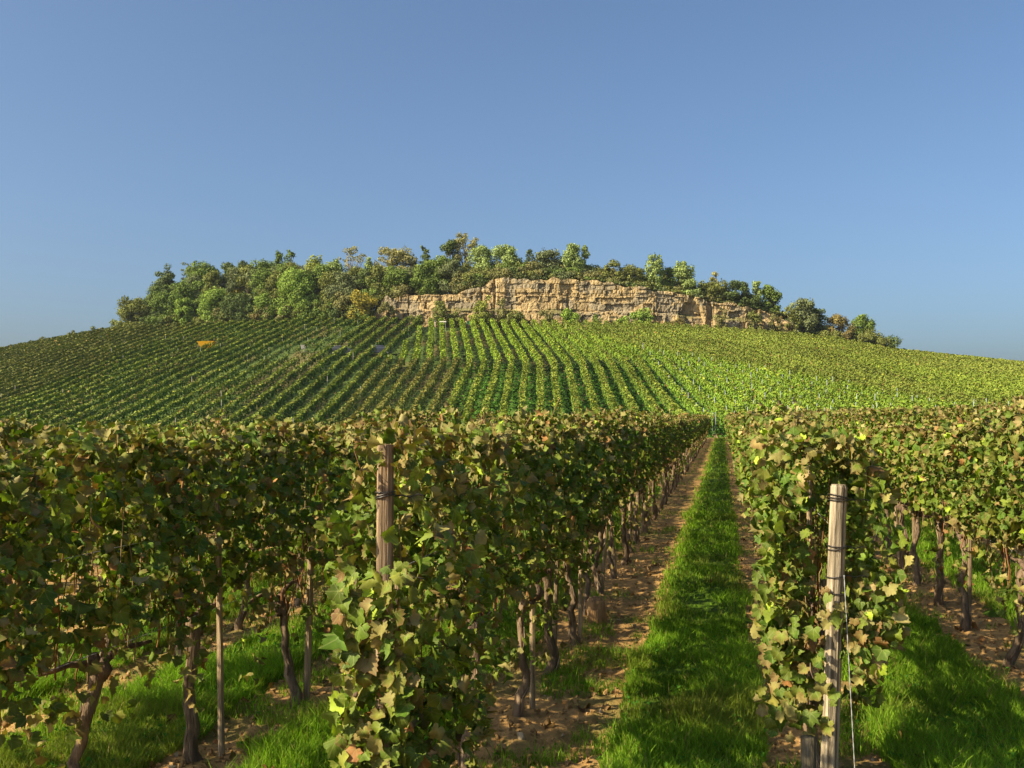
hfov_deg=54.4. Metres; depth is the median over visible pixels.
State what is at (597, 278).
shrub
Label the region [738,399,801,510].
grapevine
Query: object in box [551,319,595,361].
vine row
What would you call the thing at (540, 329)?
vine row
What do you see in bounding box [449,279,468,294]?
shrub
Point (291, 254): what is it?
tree
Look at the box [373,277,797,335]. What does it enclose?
cliff
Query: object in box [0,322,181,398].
vine row
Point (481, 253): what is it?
tree
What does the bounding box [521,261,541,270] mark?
shrub
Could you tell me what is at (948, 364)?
vine row
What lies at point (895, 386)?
vine row
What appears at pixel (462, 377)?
vine row
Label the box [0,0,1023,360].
sky
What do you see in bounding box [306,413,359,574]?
grapevine
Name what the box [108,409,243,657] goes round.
grapevine
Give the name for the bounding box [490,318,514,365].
vine row
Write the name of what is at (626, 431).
grapevine
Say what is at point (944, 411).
grapevine
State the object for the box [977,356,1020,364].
vine row
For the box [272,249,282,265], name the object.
tree
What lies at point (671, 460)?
grapevine
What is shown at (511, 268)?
shrub
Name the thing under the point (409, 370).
vine row
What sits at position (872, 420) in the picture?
grapevine
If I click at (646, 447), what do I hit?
grapevine
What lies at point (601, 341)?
vine row
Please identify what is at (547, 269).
shrub
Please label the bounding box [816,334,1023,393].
vine row
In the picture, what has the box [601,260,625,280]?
shrub
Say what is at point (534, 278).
shrub
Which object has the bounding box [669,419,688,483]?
grapevine
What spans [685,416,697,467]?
grapevine
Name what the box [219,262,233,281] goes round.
tree
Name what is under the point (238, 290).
tree
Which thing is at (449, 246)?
tree
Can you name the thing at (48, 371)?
vine row
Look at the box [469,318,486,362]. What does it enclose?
vine row
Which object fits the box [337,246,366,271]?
tree
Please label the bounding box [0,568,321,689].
trellis wire
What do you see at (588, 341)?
vine row
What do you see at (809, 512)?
wooden stake
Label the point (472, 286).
shrub
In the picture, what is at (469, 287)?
shrub
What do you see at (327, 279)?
tree
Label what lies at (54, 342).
vine row
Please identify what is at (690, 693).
grass
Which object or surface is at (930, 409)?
grapevine
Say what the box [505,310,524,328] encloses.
shrub
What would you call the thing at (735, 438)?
grapevine
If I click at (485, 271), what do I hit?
shrub
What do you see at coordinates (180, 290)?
tree
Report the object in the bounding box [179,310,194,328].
shrub
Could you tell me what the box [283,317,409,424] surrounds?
vine row
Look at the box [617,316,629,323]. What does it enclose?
shrub
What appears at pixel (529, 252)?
tree
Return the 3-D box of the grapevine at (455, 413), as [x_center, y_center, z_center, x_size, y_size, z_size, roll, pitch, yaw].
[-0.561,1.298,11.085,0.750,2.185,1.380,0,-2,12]
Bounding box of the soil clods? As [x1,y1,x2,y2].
[1,517,1023,767]
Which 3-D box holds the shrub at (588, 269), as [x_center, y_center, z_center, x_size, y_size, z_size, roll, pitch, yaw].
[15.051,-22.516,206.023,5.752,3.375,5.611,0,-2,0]
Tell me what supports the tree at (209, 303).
on the ground at (624, 634)
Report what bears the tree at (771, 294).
on the cliff
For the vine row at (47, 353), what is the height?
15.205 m
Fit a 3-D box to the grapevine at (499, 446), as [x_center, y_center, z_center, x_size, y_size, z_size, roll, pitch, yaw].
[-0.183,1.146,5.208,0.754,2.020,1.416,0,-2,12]
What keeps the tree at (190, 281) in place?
on the ground at (624, 634)
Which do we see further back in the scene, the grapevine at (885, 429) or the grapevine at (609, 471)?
the grapevine at (885, 429)
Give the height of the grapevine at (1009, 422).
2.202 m
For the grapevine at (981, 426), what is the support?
on the ground at (624, 634)
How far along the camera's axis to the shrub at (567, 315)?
195.25 m
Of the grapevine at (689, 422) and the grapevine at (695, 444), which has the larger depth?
the grapevine at (695, 444)
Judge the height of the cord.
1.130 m
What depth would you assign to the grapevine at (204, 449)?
5.45 m
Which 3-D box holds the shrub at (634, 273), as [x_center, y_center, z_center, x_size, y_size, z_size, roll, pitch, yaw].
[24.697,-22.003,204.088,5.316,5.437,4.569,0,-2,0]
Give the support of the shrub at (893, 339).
on the ground at (624, 634)
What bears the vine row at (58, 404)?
on the ground at (624, 634)
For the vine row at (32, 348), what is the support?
on the ground at (624, 634)
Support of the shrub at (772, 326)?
on the cliff
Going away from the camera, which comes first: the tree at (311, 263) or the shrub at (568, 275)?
the shrub at (568, 275)
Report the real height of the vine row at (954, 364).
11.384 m
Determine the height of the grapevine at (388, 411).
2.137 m
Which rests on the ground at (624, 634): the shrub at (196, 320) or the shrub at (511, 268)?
the shrub at (196, 320)
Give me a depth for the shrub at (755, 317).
200.62 m
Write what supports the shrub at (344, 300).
on the ground at (624, 634)
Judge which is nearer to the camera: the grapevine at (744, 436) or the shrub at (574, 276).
the grapevine at (744, 436)
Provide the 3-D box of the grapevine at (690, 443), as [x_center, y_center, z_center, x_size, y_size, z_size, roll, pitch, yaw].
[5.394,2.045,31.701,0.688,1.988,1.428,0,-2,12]
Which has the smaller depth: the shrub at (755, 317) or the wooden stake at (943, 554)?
the wooden stake at (943, 554)
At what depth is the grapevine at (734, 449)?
17.07 m
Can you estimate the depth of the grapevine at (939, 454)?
8.76 m
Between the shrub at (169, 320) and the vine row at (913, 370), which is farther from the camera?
the shrub at (169, 320)
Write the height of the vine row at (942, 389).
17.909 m
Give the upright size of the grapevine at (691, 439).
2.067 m
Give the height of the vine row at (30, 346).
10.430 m
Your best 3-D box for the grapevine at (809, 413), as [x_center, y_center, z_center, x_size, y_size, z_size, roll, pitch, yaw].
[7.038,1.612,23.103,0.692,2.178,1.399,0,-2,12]
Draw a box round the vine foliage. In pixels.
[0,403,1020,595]
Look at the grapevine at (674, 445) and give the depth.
20.51 m
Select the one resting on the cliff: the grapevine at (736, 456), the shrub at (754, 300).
the shrub at (754, 300)
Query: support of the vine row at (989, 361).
on the ground at (624, 634)
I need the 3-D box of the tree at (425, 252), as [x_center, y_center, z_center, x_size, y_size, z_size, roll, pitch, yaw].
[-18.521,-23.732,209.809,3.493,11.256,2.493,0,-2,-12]
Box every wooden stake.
[215,496,224,756]
[303,547,314,700]
[529,603,534,708]
[552,472,561,643]
[578,507,582,642]
[601,517,607,592]
[608,518,616,574]
[629,496,630,537]
[632,497,639,541]
[641,504,643,533]
[648,481,649,514]
[807,465,812,674]
[820,579,826,622]
[893,507,900,568]
[912,465,915,575]
[939,499,943,594]
[967,459,972,628]
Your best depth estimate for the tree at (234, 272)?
214.58 m
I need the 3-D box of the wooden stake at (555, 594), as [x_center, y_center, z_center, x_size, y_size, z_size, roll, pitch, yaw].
[0.337,1.462,7.556,0.042,1.600,0.043,2,1,0]
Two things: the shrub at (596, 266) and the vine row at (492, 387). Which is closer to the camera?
the vine row at (492, 387)
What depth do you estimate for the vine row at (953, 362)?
182.15 m
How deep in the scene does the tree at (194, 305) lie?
213.35 m
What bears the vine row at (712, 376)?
on the ground at (624, 634)
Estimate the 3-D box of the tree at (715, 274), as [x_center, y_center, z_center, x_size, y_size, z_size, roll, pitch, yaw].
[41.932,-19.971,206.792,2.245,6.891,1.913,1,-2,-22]
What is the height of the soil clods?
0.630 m
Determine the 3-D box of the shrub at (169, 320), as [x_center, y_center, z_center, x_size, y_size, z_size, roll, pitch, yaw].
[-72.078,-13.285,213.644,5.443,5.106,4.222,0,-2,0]
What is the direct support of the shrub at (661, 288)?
on the cliff
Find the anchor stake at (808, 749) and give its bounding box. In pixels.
[800,735,815,767]
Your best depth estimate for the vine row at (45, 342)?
213.05 m
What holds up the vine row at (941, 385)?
on the ground at (624, 634)
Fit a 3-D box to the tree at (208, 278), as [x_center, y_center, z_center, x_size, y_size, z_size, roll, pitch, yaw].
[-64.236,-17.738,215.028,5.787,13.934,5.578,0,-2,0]
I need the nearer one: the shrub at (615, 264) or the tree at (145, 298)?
the shrub at (615, 264)
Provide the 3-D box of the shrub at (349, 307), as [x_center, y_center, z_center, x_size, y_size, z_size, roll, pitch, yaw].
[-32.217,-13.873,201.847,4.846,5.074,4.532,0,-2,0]
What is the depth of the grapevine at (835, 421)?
17.49 m
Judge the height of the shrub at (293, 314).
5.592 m
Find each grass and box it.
[0,326,965,437]
[0,437,1023,767]
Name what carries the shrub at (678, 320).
on the ground at (624, 634)
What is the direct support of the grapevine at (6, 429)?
on the ground at (624, 634)
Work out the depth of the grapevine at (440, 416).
9.88 m
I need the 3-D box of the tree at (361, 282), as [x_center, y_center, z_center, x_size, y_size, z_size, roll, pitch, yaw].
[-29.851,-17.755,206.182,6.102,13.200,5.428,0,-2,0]
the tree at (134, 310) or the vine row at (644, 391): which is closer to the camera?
the vine row at (644, 391)
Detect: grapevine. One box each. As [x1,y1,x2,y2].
[0,411,101,730]
[0,419,214,767]
[0,459,65,750]
[29,419,189,658]
[84,417,301,764]
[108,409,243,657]
[198,421,309,629]
[207,414,365,706]
[253,421,337,605]
[288,414,397,633]
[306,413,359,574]
[313,413,502,767]
[348,404,438,602]
[394,412,562,767]
[411,407,463,605]
[433,402,488,591]
[446,398,589,716]
[468,408,510,522]
[493,411,602,676]
[536,411,619,645]
[562,404,626,615]
[581,405,636,595]
[588,396,644,578]
[604,416,654,564]
[613,405,655,553]
[622,409,661,543]
[632,411,663,534]
[640,406,671,519]
[642,412,667,526]
[647,406,677,509]
[653,412,674,514]
[656,413,679,497]
[663,416,678,504]
[668,413,687,486]
[668,415,683,496]
[669,415,687,489]
[669,417,684,492]
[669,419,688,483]
[671,413,690,481]
[679,415,695,472]
[679,418,691,476]
[680,423,693,479]
[682,413,694,474]
[685,413,695,471]
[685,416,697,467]
[686,418,696,469]
[687,416,699,464]
[690,419,701,462]
[692,413,702,455]
[728,412,739,468]
[729,418,748,508]
[730,412,756,518]
[731,407,751,520]
[731,419,763,558]
[732,407,762,480]
[733,401,776,548]
[734,414,761,543]
[736,406,780,532]
[737,409,782,590]
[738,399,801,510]
[739,410,819,599]
[740,404,830,625]
[748,397,913,767]
[749,419,881,725]
[806,407,826,420]
[828,412,849,429]
[836,407,857,530]
[840,402,880,493]
[851,405,891,547]
[857,412,900,559]
[868,409,932,569]
[878,409,942,585]
[895,410,971,606]
[910,413,1013,631]
[921,406,951,418]
[935,404,967,487]
[943,408,1023,666]
[947,396,995,534]
[962,406,1012,544]
[966,392,1023,635]
[982,407,1013,555]
[1018,450,1023,519]
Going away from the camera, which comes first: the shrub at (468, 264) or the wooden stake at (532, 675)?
the wooden stake at (532, 675)
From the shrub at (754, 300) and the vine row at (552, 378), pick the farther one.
the shrub at (754, 300)
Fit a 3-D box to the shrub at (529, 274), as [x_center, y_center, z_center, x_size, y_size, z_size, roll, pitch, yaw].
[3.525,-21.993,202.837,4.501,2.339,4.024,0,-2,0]
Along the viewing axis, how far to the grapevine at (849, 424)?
15.38 m
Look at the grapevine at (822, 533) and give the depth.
6.06 m
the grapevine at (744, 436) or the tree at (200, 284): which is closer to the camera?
the grapevine at (744, 436)
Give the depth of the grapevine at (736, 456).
13.66 m
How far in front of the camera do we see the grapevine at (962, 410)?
15.09 m
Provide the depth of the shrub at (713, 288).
203.79 m
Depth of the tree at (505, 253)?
206.53 m
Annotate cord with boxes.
[844,575,854,767]
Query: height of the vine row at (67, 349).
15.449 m
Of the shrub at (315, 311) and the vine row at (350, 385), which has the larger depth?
the shrub at (315, 311)
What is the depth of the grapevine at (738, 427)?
18.16 m
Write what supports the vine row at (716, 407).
on the ground at (624, 634)
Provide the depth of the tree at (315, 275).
209.06 m
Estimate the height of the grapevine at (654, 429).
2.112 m
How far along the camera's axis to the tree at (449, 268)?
203.34 m
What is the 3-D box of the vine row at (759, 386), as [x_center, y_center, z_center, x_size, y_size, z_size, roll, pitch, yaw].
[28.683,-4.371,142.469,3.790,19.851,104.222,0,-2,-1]
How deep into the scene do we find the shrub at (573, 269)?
203.33 m
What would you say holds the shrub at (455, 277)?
on the cliff
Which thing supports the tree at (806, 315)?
on the ground at (624, 634)
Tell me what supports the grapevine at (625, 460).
on the ground at (624, 634)
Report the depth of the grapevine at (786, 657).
4.90 m
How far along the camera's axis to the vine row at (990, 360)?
205.16 m
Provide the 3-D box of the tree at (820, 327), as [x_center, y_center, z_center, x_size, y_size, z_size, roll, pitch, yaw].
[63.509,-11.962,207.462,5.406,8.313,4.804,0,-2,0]
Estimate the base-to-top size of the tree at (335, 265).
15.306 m
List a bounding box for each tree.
[113,295,151,327]
[142,289,152,311]
[144,263,175,312]
[144,291,175,325]
[145,282,172,316]
[162,281,198,328]
[172,296,193,326]
[180,260,221,297]
[181,262,191,278]
[182,299,201,323]
[183,273,202,302]
[189,279,215,313]
[196,287,226,322]
[201,270,223,328]
[217,273,231,293]
[217,291,250,326]
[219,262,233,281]
[222,266,246,296]
[224,288,244,294]
[236,260,250,286]
[236,264,255,296]
[242,266,261,307]
[248,258,274,302]
[248,267,276,327]
[253,293,276,320]
[255,270,286,304]
[266,265,278,276]
[271,266,321,318]
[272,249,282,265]
[274,262,289,316]
[279,261,303,299]
[283,249,297,264]
[290,267,317,318]
[304,255,322,271]
[310,269,324,294]
[311,263,329,303]
[314,270,345,304]
[319,271,359,316]
[323,258,345,325]
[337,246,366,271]
[347,264,363,291]
[355,266,376,311]
[360,276,388,309]
[362,257,373,268]
[365,264,385,306]
[370,244,419,268]
[373,265,394,290]
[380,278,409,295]
[381,265,410,295]
[389,252,417,267]
[399,265,414,293]
[409,262,436,294]
[410,256,448,290]
[419,245,430,263]
[430,256,449,284]
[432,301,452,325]
[437,258,464,294]
[439,239,460,265]
[454,232,478,266]
[467,244,495,270]
[490,244,522,268]
[524,249,535,263]
[534,247,563,268]
[560,243,585,270]
[580,245,590,268]
[644,253,665,287]
[660,267,676,285]
[669,260,695,289]
[684,278,700,295]
[709,271,718,282]
[722,280,751,305]
[751,281,764,302]
[760,284,782,312]
[788,297,818,334]
[811,308,828,333]
[825,313,856,339]
[850,314,875,333]
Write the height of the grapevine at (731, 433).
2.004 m
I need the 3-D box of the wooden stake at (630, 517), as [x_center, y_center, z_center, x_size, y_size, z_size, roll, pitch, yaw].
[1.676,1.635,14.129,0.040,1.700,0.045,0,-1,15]
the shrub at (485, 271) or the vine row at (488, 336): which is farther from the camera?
the shrub at (485, 271)
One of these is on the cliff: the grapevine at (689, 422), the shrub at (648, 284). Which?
the shrub at (648, 284)
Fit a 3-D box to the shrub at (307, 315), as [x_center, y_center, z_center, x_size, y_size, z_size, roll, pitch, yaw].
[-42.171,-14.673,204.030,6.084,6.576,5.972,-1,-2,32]
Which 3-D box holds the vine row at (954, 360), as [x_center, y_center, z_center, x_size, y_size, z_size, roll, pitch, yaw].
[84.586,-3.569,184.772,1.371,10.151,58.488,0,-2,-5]
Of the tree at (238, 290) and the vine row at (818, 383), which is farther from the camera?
the tree at (238, 290)
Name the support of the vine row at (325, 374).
on the ground at (624, 634)
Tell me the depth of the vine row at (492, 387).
122.47 m
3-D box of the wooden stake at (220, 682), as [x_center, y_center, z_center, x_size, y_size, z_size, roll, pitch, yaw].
[-1.680,1.381,5.725,0.104,1.700,0.038,-2,-2,38]
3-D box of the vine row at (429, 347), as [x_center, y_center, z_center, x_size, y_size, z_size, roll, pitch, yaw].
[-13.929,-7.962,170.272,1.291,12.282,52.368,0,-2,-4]
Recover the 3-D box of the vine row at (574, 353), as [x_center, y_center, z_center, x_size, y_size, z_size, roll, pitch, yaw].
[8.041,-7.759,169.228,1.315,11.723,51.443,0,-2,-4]
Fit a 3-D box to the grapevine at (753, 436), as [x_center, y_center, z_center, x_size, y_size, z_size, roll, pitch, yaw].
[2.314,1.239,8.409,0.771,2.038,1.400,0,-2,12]
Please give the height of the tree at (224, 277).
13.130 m
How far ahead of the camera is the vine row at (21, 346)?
221.71 m
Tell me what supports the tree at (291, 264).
on the ground at (624, 634)
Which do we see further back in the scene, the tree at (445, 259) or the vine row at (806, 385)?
the tree at (445, 259)
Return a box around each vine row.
[0,320,235,417]
[0,321,203,405]
[0,321,213,410]
[0,321,221,412]
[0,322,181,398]
[0,322,191,401]
[0,323,172,391]
[0,324,152,384]
[0,324,162,389]
[0,325,131,379]
[0,325,141,382]
[0,326,115,372]
[0,326,123,374]
[0,327,106,368]
[0,327,109,370]
[0,329,96,369]
[0,331,85,362]
[0,332,76,361]
[0,334,71,360]
[0,335,59,357]
[0,337,51,357]
[0,339,45,353]
[0,340,32,352]
[0,342,26,351]
[5,319,245,423]
[9,318,288,434]
[9,319,256,423]
[25,318,278,428]
[27,318,268,424]
[33,316,301,435]
[79,316,312,430]
[114,316,323,424]
[136,317,332,426]
[144,316,343,430]
[154,316,353,429]
[178,317,363,429]
[200,316,376,426]
[233,316,386,426]
[266,317,397,421]
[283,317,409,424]
[305,317,420,423]
[321,357,391,424]
[335,357,404,424]
[365,356,418,420]
[391,357,432,415]
[399,338,408,363]
[409,356,445,418]
[412,324,422,364]
[424,357,459,418]
[426,317,433,362]
[438,317,446,363]
[445,357,473,417]
[449,318,458,359]
[459,318,473,359]
[462,357,486,419]
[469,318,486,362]
[480,319,501,365]
[480,358,500,414]
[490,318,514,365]
[499,358,514,415]
[500,319,529,362]
[511,319,540,363]
[517,358,529,416]
[521,319,553,363]
[531,319,569,363]
[535,357,544,414]
[541,319,583,363]
[550,356,562,414]
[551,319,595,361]
[562,320,610,363]
[564,356,582,414]
[572,319,624,361]
[578,356,599,410]
[583,319,639,362]
[591,355,620,411]
[592,320,720,427]
[603,320,731,420]
[605,355,644,413]
[612,320,746,412]
[619,354,665,413]
[623,320,771,410]
[632,354,693,415]
[633,320,794,412]
[644,320,812,411]
[654,321,833,411]
[664,322,850,409]
[674,322,880,410]
[683,323,892,409]
[694,323,912,409]
[702,324,922,407]
[713,325,940,407]
[723,327,948,407]
[732,326,967,407]
[742,328,983,405]
[750,328,996,404]
[760,329,1019,405]
[770,330,1021,405]
[779,331,1012,400]
[788,331,1016,397]
[799,332,1020,398]
[805,332,1022,394]
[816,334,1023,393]
[824,334,1023,389]
[832,336,1023,388]
[841,337,1023,387]
[851,339,1023,383]
[858,341,1023,384]
[865,342,1023,381]
[875,344,1023,379]
[885,346,1023,377]
[890,346,1023,376]
[897,348,1023,376]
[899,348,1023,374]
[909,349,1023,373]
[918,350,1023,372]
[925,350,1020,370]
[930,351,1023,370]
[939,352,1020,368]
[946,353,1023,369]
[954,354,1023,367]
[963,355,1022,366]
[968,355,1023,366]
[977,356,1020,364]
[984,357,1023,364]
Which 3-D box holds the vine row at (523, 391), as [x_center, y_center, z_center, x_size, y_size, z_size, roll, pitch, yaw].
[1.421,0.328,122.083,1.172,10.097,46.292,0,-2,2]
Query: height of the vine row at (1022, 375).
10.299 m
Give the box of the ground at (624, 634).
[0,308,1023,767]
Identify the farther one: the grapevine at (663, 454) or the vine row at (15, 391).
the vine row at (15, 391)
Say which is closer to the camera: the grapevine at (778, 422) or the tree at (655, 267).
the grapevine at (778, 422)
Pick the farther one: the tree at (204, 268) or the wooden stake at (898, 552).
the tree at (204, 268)
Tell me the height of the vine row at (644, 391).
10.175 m
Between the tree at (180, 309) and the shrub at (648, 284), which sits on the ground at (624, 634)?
the tree at (180, 309)
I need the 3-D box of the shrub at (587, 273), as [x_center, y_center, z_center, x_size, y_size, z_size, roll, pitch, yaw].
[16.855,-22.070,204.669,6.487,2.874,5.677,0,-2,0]
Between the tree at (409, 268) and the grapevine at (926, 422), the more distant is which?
the tree at (409, 268)
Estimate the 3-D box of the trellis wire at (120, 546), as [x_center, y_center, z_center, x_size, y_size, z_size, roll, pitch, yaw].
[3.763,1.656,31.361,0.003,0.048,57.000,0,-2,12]
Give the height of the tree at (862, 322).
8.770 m
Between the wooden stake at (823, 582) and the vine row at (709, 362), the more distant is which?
the vine row at (709, 362)
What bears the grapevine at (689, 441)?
on the ground at (624, 634)
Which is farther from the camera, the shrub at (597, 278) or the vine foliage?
the shrub at (597, 278)
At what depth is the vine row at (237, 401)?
132.88 m
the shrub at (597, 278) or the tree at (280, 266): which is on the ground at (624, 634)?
the tree at (280, 266)
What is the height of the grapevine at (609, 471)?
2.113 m
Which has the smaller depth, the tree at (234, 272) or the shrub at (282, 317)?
the shrub at (282, 317)
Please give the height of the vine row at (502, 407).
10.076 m
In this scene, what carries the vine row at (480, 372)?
on the ground at (624, 634)
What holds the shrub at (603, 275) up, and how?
on the cliff
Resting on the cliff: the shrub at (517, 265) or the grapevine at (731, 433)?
the shrub at (517, 265)
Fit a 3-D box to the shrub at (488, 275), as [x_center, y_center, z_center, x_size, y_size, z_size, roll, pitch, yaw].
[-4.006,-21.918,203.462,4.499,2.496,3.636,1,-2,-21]
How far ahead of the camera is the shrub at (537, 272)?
201.48 m
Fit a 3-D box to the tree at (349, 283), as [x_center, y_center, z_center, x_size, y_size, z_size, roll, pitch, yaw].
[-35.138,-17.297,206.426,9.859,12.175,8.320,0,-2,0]
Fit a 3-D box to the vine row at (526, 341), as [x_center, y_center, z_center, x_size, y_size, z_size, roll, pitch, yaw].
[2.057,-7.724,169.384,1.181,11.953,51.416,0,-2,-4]
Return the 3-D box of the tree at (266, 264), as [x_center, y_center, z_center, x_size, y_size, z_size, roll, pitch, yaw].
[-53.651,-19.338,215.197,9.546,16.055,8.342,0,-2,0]
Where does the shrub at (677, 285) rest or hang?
on the cliff
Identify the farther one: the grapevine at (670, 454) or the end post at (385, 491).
the grapevine at (670, 454)
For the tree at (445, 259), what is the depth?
204.52 m
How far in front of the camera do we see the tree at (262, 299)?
206.61 m
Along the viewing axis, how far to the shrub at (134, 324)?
214.75 m
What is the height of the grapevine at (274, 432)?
2.043 m
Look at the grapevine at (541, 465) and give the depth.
6.26 m
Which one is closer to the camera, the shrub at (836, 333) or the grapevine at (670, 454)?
the grapevine at (670, 454)
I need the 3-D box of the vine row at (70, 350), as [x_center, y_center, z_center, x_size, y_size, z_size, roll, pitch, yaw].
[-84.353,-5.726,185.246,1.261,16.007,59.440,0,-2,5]
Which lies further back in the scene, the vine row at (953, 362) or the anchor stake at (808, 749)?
the vine row at (953, 362)
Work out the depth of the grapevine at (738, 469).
12.13 m
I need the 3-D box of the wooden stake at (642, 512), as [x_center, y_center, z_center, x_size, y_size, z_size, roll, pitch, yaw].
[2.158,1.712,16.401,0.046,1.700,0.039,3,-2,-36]
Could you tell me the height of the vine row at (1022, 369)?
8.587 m
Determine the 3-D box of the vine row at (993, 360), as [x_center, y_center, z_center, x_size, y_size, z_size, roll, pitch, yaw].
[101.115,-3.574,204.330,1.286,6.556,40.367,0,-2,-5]
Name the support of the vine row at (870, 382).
on the ground at (624, 634)
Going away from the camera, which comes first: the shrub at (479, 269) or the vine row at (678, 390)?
the vine row at (678, 390)
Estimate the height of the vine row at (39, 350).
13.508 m
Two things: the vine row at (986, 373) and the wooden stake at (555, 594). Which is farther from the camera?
the vine row at (986, 373)
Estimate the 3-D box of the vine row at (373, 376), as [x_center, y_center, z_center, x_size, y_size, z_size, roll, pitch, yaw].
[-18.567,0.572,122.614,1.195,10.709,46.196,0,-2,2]
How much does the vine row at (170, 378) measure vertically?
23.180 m
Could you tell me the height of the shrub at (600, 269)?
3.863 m
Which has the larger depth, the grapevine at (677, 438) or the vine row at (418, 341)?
the vine row at (418, 341)
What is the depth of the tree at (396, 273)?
203.56 m
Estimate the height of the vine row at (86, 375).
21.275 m
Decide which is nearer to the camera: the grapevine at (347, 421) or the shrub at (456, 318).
the grapevine at (347, 421)
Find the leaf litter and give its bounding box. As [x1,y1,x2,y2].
[21,518,1020,767]
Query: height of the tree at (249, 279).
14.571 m
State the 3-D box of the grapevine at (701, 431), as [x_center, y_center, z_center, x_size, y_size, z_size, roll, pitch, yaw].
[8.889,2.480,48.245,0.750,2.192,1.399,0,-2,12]
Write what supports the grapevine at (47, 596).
on the ground at (624, 634)
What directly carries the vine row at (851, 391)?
on the ground at (624, 634)
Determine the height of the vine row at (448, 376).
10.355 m
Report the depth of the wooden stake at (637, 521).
15.26 m
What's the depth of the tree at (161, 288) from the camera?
217.45 m
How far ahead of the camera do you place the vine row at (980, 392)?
143.85 m
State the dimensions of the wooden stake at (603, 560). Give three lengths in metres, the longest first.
1.800 x 0.047 x 0.040 m
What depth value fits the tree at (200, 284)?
216.72 m
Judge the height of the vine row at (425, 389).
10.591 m
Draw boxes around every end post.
[375,444,425,747]
[820,484,869,767]
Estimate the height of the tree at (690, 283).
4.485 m
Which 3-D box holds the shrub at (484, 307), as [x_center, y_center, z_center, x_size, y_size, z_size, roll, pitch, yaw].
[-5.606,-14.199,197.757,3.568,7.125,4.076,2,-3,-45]
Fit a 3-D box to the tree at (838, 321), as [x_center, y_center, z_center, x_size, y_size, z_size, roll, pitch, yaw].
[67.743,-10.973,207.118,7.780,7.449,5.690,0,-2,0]
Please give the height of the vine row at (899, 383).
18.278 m
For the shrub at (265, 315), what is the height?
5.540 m
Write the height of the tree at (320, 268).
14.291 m
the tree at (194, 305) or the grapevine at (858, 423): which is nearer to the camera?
the grapevine at (858, 423)
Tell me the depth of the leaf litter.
7.22 m
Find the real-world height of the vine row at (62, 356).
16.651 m
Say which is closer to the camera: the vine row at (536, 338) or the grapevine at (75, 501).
the grapevine at (75, 501)
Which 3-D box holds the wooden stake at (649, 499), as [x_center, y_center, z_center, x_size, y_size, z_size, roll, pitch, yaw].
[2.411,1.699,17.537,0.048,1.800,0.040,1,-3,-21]
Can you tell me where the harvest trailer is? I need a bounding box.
[197,341,215,351]
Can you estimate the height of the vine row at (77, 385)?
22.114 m
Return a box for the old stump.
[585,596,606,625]
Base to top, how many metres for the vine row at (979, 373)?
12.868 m
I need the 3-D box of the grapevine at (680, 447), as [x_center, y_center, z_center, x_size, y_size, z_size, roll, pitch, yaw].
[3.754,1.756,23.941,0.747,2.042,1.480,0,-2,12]
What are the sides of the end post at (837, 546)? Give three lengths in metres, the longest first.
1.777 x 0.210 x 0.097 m
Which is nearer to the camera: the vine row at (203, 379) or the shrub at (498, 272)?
the vine row at (203, 379)
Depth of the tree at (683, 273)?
203.90 m
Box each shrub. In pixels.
[109,319,119,327]
[120,321,151,333]
[138,315,153,325]
[152,316,170,330]
[163,313,180,327]
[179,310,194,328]
[191,311,209,329]
[204,307,223,328]
[217,309,245,328]
[234,302,253,327]
[246,305,261,328]
[250,311,261,325]
[257,303,278,327]
[275,305,293,325]
[290,307,308,320]
[292,299,316,326]
[303,299,322,323]
[310,291,336,325]
[313,301,333,325]
[327,306,351,325]
[331,291,357,325]
[341,303,360,325]
[346,289,378,323]
[356,303,375,325]
[373,282,397,300]
[377,301,394,320]
[388,283,421,298]
[408,314,424,326]
[418,280,444,294]
[448,269,468,291]
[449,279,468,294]
[450,311,463,327]
[455,272,474,290]
[456,279,473,290]
[461,271,479,288]
[462,262,474,269]
[468,313,481,328]
[472,266,490,272]
[472,295,491,327]
[473,273,485,286]
[473,273,488,285]
[480,270,494,280]
[484,271,497,278]
[488,266,506,277]
[494,298,509,324]
[499,260,515,269]
[499,268,521,277]
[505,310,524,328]
[506,266,521,273]
[512,272,527,278]
[514,262,528,268]
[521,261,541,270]
[522,271,536,280]
[523,273,537,279]
[533,268,546,276]
[537,274,547,279]
[538,310,553,328]
[541,267,558,278]
[557,271,576,279]
[561,308,580,328]
[565,266,581,272]
[568,271,582,280]
[579,266,597,272]
[581,263,599,269]
[583,270,601,276]
[584,272,598,276]
[590,265,607,272]
[590,276,601,280]
[590,314,602,324]
[599,273,616,279]
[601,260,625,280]
[605,277,622,281]
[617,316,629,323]
[621,264,644,282]
[628,308,654,329]
[636,281,658,288]
[651,287,665,291]
[667,284,684,290]
[669,317,685,328]
[673,283,688,290]
[695,278,729,301]
[713,307,727,328]
[737,293,762,309]
[747,310,762,329]
[767,313,781,330]
[784,306,802,333]
[814,330,842,337]
[851,327,891,346]
[884,334,902,347]
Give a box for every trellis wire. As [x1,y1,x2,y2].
[0,502,327,572]
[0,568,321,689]
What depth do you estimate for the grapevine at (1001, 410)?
13.46 m

